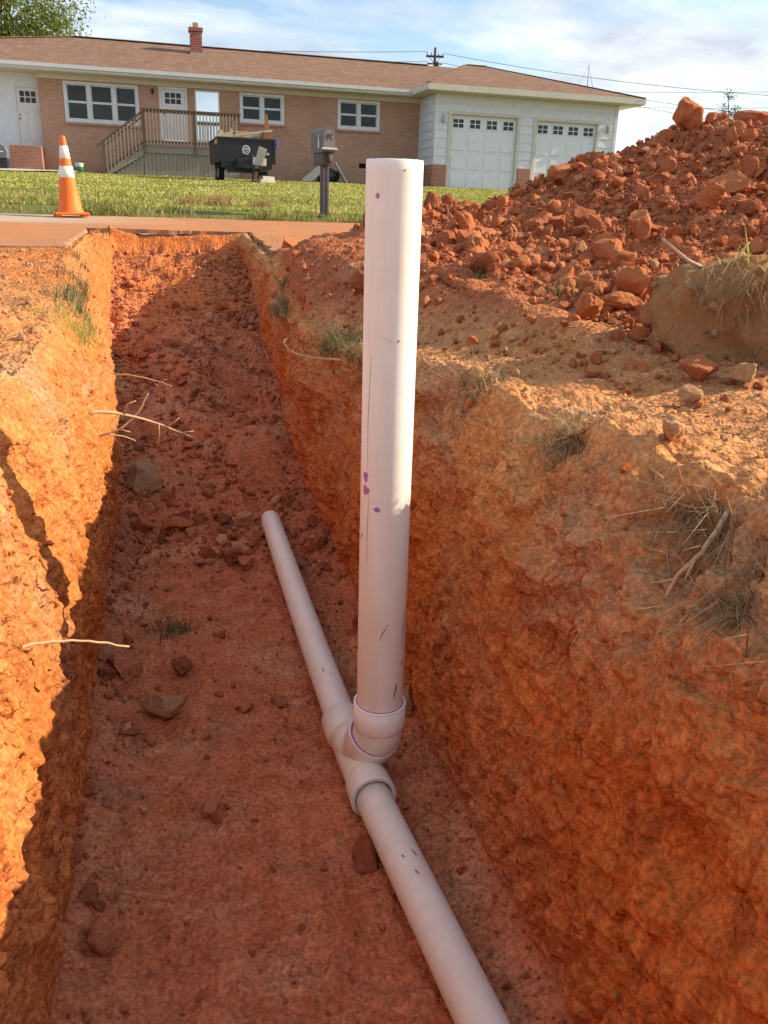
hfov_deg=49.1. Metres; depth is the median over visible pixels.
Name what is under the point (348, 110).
window
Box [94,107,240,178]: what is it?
porch deck
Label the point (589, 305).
dirt clod
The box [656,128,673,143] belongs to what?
dirt clod
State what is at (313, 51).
power line
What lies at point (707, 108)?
power line
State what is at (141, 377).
root
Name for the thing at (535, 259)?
dirt clod
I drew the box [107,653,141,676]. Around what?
dirt clod
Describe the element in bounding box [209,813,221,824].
dirt clod
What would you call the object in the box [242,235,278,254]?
grass tuft
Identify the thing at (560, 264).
dirt clod
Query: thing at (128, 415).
root
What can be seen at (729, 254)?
dirt clod
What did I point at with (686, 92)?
power line
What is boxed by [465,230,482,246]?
dirt clod
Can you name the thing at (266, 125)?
brown board
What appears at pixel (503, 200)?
dirt clod
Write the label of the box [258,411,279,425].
grass tuft
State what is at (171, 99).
door
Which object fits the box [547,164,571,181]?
dirt clod
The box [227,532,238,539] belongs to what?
dirt clod
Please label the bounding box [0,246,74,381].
bank crumbs
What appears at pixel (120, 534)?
dirt clod
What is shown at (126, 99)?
window
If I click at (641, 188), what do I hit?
dirt clod
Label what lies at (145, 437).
dirt clod
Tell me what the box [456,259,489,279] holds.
grass tuft
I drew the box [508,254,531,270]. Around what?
dirt clod
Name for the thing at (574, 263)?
dirt clod
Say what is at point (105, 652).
dirt clod
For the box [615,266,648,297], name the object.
dirt clod
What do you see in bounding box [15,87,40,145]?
door
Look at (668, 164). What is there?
dirt pile
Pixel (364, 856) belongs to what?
dirt clod
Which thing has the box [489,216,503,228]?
dirt clod
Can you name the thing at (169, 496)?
dirt clod
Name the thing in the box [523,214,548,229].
dirt clod
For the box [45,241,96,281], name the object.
grass tuft
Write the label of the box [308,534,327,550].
dirt clod
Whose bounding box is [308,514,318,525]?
dirt clod
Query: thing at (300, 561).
dirt clod
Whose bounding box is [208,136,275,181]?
utility trailer
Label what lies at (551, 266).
dirt clod
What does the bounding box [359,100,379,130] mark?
window
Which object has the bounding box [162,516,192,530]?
red stone
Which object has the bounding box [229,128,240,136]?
foam scrap
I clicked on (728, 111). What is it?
young tree
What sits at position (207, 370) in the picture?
dirt clod
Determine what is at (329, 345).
grass tuft
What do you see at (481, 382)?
grass tuft
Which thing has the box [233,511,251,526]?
dirt clod
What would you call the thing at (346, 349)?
grass tuft
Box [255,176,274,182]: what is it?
scrap pile
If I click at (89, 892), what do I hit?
dirt clod
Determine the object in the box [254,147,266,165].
white board
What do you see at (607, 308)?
dirt clod
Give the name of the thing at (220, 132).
foam scrap
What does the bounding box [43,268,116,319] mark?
grass tuft
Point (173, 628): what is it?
grass tuft
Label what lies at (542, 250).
dirt clod
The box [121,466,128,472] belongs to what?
dirt clod
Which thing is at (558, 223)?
dirt clod
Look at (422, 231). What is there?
dirt clod
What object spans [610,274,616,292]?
dirt clod
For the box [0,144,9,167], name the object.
barbecue grill
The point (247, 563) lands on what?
dirt clod
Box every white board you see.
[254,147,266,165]
[334,162,347,182]
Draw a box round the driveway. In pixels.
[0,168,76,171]
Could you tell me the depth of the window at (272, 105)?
34.58 m
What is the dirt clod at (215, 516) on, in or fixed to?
on the trench
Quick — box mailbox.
[311,127,336,217]
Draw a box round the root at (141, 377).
[113,373,171,386]
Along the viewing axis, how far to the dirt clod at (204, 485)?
4.21 m
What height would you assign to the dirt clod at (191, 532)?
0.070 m
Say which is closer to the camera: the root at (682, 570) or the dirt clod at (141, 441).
the root at (682, 570)
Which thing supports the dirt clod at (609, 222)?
on the trench
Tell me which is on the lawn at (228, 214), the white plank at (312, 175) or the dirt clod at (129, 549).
the white plank at (312, 175)
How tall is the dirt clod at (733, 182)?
0.169 m
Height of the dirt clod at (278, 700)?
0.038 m
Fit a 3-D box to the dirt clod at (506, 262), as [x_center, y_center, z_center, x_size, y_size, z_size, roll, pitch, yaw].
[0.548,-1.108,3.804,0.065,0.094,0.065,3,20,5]
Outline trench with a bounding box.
[0,118,767,1023]
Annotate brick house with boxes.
[0,22,646,189]
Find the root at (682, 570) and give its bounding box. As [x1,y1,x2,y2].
[650,510,728,596]
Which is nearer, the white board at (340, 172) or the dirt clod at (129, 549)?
the dirt clod at (129, 549)
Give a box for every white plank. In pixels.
[234,130,271,135]
[302,166,319,181]
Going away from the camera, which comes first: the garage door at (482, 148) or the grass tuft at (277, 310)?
the grass tuft at (277, 310)
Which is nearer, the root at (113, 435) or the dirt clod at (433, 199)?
the root at (113, 435)
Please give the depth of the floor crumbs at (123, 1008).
3.32 m
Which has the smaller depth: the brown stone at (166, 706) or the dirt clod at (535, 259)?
the brown stone at (166, 706)
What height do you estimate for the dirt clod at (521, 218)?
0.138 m
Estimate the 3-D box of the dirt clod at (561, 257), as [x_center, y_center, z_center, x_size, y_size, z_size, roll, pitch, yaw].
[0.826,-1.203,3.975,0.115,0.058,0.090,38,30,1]
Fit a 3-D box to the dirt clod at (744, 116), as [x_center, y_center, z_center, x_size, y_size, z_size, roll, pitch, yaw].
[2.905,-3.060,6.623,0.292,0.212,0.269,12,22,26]
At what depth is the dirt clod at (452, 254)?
4.42 m
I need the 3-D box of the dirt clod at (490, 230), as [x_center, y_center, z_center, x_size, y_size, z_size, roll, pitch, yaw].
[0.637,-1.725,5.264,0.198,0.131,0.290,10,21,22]
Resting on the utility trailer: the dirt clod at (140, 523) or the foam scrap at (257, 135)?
the foam scrap at (257, 135)
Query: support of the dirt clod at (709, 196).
on the trench
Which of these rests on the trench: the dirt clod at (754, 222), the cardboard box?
the dirt clod at (754, 222)
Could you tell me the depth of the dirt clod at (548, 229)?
5.03 m
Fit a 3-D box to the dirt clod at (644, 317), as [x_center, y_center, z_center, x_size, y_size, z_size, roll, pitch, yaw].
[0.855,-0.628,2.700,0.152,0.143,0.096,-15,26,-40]
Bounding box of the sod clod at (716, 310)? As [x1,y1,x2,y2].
[606,222,767,370]
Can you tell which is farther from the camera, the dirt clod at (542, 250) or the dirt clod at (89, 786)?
the dirt clod at (542, 250)
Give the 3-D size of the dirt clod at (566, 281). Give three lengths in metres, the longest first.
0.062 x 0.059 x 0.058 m
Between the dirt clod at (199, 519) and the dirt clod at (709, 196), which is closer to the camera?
the dirt clod at (199, 519)
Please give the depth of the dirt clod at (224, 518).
3.81 m
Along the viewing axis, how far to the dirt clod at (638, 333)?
2.51 m
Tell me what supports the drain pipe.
on the trench
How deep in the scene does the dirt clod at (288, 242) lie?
6.01 m
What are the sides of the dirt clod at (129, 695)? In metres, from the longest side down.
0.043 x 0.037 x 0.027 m
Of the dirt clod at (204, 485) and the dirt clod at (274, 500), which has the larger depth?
the dirt clod at (204, 485)
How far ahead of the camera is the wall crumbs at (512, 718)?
1.69 m
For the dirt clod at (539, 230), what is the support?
on the trench
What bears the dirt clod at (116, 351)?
on the trench
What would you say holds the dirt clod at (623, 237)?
on the trench
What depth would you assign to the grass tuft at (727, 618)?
1.17 m
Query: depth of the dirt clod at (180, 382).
5.17 m
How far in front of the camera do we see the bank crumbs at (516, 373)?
2.21 m
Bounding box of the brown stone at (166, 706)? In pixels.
[140,695,188,718]
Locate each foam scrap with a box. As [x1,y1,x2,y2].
[215,129,231,143]
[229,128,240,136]
[244,133,261,138]
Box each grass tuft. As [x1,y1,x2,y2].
[13,273,117,361]
[25,279,112,338]
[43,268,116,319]
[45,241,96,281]
[51,259,96,298]
[112,355,133,402]
[139,608,208,646]
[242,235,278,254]
[258,284,293,331]
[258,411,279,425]
[269,266,295,297]
[294,292,363,376]
[333,333,426,388]
[429,338,534,438]
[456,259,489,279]
[456,382,648,509]
[537,265,591,297]
[565,421,767,670]
[605,524,767,763]
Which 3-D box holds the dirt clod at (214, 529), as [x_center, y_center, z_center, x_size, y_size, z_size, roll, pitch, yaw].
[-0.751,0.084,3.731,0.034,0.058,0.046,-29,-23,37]
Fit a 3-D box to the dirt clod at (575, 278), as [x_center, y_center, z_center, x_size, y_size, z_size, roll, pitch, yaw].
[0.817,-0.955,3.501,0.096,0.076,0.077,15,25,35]
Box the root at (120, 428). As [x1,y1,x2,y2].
[99,394,148,436]
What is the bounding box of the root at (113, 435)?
[102,433,135,445]
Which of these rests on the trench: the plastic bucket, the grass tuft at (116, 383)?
the grass tuft at (116, 383)
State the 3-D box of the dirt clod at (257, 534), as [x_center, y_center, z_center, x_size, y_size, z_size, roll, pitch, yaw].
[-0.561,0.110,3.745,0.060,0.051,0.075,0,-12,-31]
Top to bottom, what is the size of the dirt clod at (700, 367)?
0.072 m
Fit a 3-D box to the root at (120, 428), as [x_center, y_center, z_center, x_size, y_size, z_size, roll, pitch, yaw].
[-0.957,-0.327,2.971,0.253,0.182,0.012,-3,20,-14]
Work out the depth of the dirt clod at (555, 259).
3.85 m
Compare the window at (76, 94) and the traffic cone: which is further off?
the window at (76, 94)
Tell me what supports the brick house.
on the lawn at (228, 214)
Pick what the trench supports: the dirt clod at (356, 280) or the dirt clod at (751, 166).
the dirt clod at (356, 280)
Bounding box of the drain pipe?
[261,158,510,1023]
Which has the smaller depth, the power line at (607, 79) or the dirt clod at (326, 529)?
the dirt clod at (326, 529)
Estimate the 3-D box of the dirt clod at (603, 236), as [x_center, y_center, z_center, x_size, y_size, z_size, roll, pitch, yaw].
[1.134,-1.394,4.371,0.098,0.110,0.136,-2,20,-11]
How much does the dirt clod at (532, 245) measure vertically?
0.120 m
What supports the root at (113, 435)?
attached to the trench
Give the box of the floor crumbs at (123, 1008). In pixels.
[55,246,566,1023]
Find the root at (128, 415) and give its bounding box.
[91,400,193,445]
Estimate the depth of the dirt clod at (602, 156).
6.29 m
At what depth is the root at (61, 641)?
1.48 m
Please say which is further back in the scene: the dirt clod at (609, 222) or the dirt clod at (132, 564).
the dirt clod at (609, 222)
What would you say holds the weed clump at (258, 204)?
on the lawn at (228, 214)
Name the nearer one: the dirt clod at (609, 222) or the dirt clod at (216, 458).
the dirt clod at (216, 458)
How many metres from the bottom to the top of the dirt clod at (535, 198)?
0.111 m
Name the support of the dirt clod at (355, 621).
on the trench
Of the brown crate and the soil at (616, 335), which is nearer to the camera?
the soil at (616, 335)
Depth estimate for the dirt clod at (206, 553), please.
3.50 m
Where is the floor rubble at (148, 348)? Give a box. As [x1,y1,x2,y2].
[76,245,357,1001]
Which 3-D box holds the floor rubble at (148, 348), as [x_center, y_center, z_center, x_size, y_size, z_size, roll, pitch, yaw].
[-0.972,-0.652,4.365,1.129,1.111,7.136,-3,20,-14]
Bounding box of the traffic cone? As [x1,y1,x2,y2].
[52,136,89,216]
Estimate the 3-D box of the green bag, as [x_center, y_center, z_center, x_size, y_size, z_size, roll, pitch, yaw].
[-2.346,-14.084,35.296,1.025,0.793,0.594,-3,20,-14]
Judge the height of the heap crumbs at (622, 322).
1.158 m
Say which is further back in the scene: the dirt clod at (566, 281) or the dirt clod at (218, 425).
the dirt clod at (218, 425)
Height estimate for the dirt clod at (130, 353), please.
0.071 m
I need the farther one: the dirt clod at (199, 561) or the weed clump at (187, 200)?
the weed clump at (187, 200)
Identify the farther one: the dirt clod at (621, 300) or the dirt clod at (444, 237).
the dirt clod at (444, 237)
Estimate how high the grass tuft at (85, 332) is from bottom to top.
0.370 m
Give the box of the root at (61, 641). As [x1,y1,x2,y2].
[22,639,128,647]
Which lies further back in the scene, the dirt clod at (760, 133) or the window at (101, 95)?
the window at (101, 95)
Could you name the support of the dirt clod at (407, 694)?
on the trench
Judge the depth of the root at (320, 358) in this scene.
3.61 m
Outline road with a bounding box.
[0,213,359,255]
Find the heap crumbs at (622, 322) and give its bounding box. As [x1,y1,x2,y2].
[285,143,767,382]
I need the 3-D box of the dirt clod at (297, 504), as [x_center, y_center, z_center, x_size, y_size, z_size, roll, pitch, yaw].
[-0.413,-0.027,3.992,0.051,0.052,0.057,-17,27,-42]
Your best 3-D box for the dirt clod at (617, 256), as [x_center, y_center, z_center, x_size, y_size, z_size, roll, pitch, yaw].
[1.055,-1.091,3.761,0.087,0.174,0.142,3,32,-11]
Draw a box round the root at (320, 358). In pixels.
[283,338,340,360]
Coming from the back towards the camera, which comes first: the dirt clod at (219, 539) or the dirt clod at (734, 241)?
the dirt clod at (734, 241)
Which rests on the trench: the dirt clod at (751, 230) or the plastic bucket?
the dirt clod at (751, 230)
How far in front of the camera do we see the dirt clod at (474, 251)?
4.07 m
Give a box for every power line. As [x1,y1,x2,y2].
[275,51,427,51]
[444,53,767,95]
[636,92,742,92]
[639,107,730,108]
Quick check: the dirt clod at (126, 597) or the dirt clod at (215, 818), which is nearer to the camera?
the dirt clod at (215, 818)
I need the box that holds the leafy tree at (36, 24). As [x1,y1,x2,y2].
[0,0,104,36]
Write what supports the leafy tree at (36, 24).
on the lawn at (228, 214)
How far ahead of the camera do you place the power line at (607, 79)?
86.80 m
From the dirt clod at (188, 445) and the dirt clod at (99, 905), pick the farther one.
the dirt clod at (188, 445)
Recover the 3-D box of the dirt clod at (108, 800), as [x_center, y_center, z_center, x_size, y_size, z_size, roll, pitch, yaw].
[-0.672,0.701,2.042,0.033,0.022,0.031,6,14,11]
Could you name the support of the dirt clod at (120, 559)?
on the trench
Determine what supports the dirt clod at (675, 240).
on the trench
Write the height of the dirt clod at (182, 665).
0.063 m
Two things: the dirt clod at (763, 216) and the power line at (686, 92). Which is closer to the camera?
the dirt clod at (763, 216)
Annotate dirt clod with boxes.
[73,842,87,861]
[78,881,98,902]
[83,780,96,797]
[86,918,116,957]
[92,898,105,912]
[97,644,115,662]
[97,667,115,679]
[101,795,114,807]
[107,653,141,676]
[112,347,121,356]
[112,552,131,570]
[115,528,126,539]
[118,727,140,735]
[119,415,126,422]
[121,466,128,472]
[121,692,133,699]
[121,722,130,729]
[122,542,140,557]
[122,594,133,600]
[125,458,163,494]
[127,348,133,356]
[127,556,135,568]
[130,516,152,530]
[130,555,138,564]
[135,351,147,358]
[135,440,146,444]
[138,434,149,441]
[157,525,166,543]
[163,491,175,501]
[171,418,180,428]
[171,656,192,675]
[176,380,187,385]
[177,510,190,518]
[183,441,193,449]
[188,526,196,539]
[189,389,198,398]
[191,513,208,525]
[194,556,205,565]
[194,582,205,588]
[198,482,215,490]
[198,548,217,559]
[200,798,217,817]
[201,367,213,376]
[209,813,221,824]
[211,423,222,428]
[211,524,219,534]
[213,455,221,462]
[213,510,222,519]
[214,534,226,546]
[214,628,224,637]
[217,509,231,523]
[219,547,242,565]
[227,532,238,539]
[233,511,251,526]
[238,556,255,570]
[239,696,252,712]
[249,537,260,547]
[252,530,264,538]
[269,495,282,506]
[270,693,287,707]
[281,236,297,247]
[282,491,289,501]
[292,499,302,510]
[294,555,303,568]
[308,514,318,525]
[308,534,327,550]
[322,525,330,535]
[349,269,363,294]
[352,614,357,628]
[352,833,376,874]
[403,684,414,716]
[421,222,424,240]
[422,206,426,216]
[423,191,440,210]
[437,230,455,244]
[438,250,455,256]
[450,216,456,225]
[454,211,474,229]
[455,228,475,243]
[462,247,484,258]
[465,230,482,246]
[468,250,501,272]
[471,225,497,234]
[473,211,485,223]
[473,236,488,247]
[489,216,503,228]
[495,195,508,207]
[499,257,510,268]
[508,241,522,257]
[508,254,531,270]
[515,213,530,224]
[518,279,529,289]
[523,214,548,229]
[523,253,540,273]
[527,243,535,248]
[530,193,540,203]
[531,225,554,236]
[532,246,548,255]
[543,218,563,230]
[544,199,560,210]
[545,223,552,235]
[546,261,558,273]
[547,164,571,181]
[548,214,565,224]
[548,250,570,261]
[550,265,573,284]
[551,252,558,263]
[555,261,565,269]
[562,277,575,287]
[568,238,577,249]
[568,259,578,267]
[571,205,601,226]
[572,274,588,287]
[575,292,603,319]
[578,274,605,294]
[588,214,606,230]
[591,153,609,162]
[591,238,623,261]
[595,233,615,240]
[600,306,612,313]
[601,217,617,230]
[601,291,640,309]
[603,287,609,294]
[610,249,636,267]
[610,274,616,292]
[610,284,621,293]
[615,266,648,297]
[619,230,627,245]
[626,326,650,341]
[629,209,651,243]
[635,182,650,198]
[639,301,650,327]
[644,173,661,184]
[646,277,660,294]
[650,224,667,235]
[654,235,682,249]
[655,172,673,182]
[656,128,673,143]
[665,227,680,238]
[672,96,703,131]
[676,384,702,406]
[679,353,719,381]
[692,182,727,210]
[707,170,750,196]
[723,252,744,258]
[727,234,744,248]
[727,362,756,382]
[733,110,767,123]
[733,197,763,216]
[742,382,754,389]
[743,156,759,178]
[744,223,759,238]
[746,219,758,228]
[749,128,763,139]
[759,212,767,225]
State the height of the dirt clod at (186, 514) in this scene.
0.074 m
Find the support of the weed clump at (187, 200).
on the lawn at (228, 214)
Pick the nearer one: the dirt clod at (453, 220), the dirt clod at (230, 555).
the dirt clod at (230, 555)
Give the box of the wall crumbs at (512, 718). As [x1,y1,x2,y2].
[0,242,767,1023]
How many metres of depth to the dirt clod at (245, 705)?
2.52 m
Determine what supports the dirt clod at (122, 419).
on the trench
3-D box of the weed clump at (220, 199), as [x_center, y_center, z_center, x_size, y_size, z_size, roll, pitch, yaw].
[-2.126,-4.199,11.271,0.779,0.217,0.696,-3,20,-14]
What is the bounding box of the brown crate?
[261,132,271,138]
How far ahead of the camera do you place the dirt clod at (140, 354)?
5.29 m
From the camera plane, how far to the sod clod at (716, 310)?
2.28 m
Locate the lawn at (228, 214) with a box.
[0,170,507,222]
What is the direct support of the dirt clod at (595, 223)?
on the trench
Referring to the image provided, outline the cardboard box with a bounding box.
[233,131,248,137]
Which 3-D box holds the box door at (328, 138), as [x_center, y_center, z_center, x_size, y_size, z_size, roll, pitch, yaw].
[-0.664,-4.515,10.172,0.195,0.279,0.050,-7,21,-23]
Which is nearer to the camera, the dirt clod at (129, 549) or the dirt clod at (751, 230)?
the dirt clod at (129, 549)
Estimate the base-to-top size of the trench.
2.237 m
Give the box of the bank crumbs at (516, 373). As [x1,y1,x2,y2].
[270,253,767,498]
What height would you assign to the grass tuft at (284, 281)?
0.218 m
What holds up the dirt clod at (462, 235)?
on the trench
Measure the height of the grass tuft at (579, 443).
0.425 m
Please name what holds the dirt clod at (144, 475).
on the trench
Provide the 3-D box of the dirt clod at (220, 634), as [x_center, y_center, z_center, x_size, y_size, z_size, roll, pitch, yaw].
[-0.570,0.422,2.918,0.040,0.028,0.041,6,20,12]
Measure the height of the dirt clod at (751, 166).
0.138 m
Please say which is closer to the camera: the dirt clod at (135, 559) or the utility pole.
the dirt clod at (135, 559)
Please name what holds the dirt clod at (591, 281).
on the trench
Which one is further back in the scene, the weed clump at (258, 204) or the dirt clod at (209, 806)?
the weed clump at (258, 204)
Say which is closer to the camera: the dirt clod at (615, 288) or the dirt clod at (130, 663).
the dirt clod at (130, 663)
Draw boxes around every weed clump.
[167,194,204,205]
[200,192,250,207]
[234,196,279,207]
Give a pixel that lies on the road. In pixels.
(29, 230)
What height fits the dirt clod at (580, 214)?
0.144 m
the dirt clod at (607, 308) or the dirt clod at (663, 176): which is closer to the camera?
the dirt clod at (607, 308)
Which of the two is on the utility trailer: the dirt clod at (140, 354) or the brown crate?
the brown crate
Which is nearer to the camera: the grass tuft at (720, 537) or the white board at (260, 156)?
the grass tuft at (720, 537)
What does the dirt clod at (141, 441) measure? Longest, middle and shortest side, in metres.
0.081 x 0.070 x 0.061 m
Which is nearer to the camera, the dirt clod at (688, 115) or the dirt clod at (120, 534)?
the dirt clod at (120, 534)
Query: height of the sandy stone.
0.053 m
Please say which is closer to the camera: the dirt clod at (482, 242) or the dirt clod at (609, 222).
the dirt clod at (482, 242)
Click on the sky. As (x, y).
(711, 45)
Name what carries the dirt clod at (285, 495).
on the trench
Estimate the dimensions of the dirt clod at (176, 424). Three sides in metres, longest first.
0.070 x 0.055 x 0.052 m
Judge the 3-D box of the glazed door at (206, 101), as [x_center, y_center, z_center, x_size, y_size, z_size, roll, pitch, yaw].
[-7.141,-16.009,34.038,0.980,1.910,0.080,-4,20,-15]
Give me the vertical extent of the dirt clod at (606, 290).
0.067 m
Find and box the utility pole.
[426,47,443,66]
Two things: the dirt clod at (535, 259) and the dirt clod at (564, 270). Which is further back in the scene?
the dirt clod at (535, 259)
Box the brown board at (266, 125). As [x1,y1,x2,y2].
[264,113,268,130]
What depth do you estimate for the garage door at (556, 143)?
36.12 m
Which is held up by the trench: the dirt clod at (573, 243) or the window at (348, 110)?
the dirt clod at (573, 243)
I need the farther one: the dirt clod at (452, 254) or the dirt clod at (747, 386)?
the dirt clod at (452, 254)
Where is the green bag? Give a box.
[317,168,339,182]
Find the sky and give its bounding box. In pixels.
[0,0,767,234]
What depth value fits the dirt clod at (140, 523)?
3.67 m
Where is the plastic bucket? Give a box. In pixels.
[75,163,82,171]
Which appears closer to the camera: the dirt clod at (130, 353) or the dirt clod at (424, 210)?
the dirt clod at (130, 353)
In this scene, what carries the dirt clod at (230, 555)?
on the trench
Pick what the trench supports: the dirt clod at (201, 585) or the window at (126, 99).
the dirt clod at (201, 585)
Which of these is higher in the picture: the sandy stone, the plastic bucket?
the plastic bucket
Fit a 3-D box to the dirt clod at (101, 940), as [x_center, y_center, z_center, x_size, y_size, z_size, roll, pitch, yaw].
[-0.554,0.836,1.648,0.059,0.080,0.059,18,36,40]
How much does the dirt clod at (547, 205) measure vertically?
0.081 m
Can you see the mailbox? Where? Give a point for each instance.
(323, 145)
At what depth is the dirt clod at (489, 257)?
3.67 m
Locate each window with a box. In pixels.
[62,80,90,122]
[88,82,115,123]
[113,84,139,125]
[239,92,261,123]
[262,94,283,124]
[337,99,358,129]
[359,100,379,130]
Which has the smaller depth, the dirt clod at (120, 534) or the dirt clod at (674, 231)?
the dirt clod at (120, 534)
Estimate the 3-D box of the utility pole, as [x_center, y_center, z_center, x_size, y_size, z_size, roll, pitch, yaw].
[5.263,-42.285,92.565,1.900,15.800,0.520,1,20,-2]
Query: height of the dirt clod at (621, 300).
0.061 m
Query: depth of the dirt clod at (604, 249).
3.90 m
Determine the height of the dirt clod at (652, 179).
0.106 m
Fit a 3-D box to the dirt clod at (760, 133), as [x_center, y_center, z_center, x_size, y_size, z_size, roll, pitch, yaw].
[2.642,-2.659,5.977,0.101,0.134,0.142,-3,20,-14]
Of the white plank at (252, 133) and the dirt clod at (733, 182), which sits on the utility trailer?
the white plank at (252, 133)
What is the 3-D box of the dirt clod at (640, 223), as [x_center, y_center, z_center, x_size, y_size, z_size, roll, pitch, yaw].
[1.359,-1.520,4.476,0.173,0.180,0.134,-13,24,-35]
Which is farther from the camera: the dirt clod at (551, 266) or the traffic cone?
the traffic cone
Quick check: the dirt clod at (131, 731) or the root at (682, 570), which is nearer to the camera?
the root at (682, 570)
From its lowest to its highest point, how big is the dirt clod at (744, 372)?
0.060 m
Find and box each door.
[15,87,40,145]
[161,89,185,140]
[194,90,219,141]
[321,127,336,151]
[448,114,516,189]
[532,121,595,180]
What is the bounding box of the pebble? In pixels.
[189,799,197,803]
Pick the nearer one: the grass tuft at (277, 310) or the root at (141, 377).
the root at (141, 377)
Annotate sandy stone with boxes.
[662,413,686,441]
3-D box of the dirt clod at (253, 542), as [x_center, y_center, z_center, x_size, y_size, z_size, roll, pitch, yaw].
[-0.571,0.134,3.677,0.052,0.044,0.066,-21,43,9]
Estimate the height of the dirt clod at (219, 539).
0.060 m
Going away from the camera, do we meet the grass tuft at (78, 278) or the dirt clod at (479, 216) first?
the grass tuft at (78, 278)
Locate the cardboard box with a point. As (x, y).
(242, 136)
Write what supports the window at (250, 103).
in the brick house
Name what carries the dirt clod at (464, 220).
on the trench
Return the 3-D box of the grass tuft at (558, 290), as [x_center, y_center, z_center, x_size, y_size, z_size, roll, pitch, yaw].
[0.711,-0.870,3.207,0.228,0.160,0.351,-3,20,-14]
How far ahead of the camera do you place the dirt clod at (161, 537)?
3.66 m
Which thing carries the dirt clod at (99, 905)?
on the trench
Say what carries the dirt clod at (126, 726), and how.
on the trench
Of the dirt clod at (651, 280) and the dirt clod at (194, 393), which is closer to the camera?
the dirt clod at (651, 280)
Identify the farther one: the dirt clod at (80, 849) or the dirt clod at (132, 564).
the dirt clod at (132, 564)
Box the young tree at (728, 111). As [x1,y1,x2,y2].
[718,87,740,122]
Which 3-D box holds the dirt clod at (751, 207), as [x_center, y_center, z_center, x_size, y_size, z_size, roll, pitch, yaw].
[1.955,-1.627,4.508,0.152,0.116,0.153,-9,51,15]
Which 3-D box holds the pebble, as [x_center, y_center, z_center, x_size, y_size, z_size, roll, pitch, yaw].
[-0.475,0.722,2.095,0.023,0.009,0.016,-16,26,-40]
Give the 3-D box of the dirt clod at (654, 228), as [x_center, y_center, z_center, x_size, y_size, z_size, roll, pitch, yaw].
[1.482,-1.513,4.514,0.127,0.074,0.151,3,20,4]
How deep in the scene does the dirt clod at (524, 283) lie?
3.40 m
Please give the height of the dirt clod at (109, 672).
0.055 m
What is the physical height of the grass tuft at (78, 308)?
0.266 m
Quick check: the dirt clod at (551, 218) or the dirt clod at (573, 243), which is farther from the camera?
the dirt clod at (551, 218)
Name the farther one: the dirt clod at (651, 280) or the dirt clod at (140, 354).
the dirt clod at (140, 354)

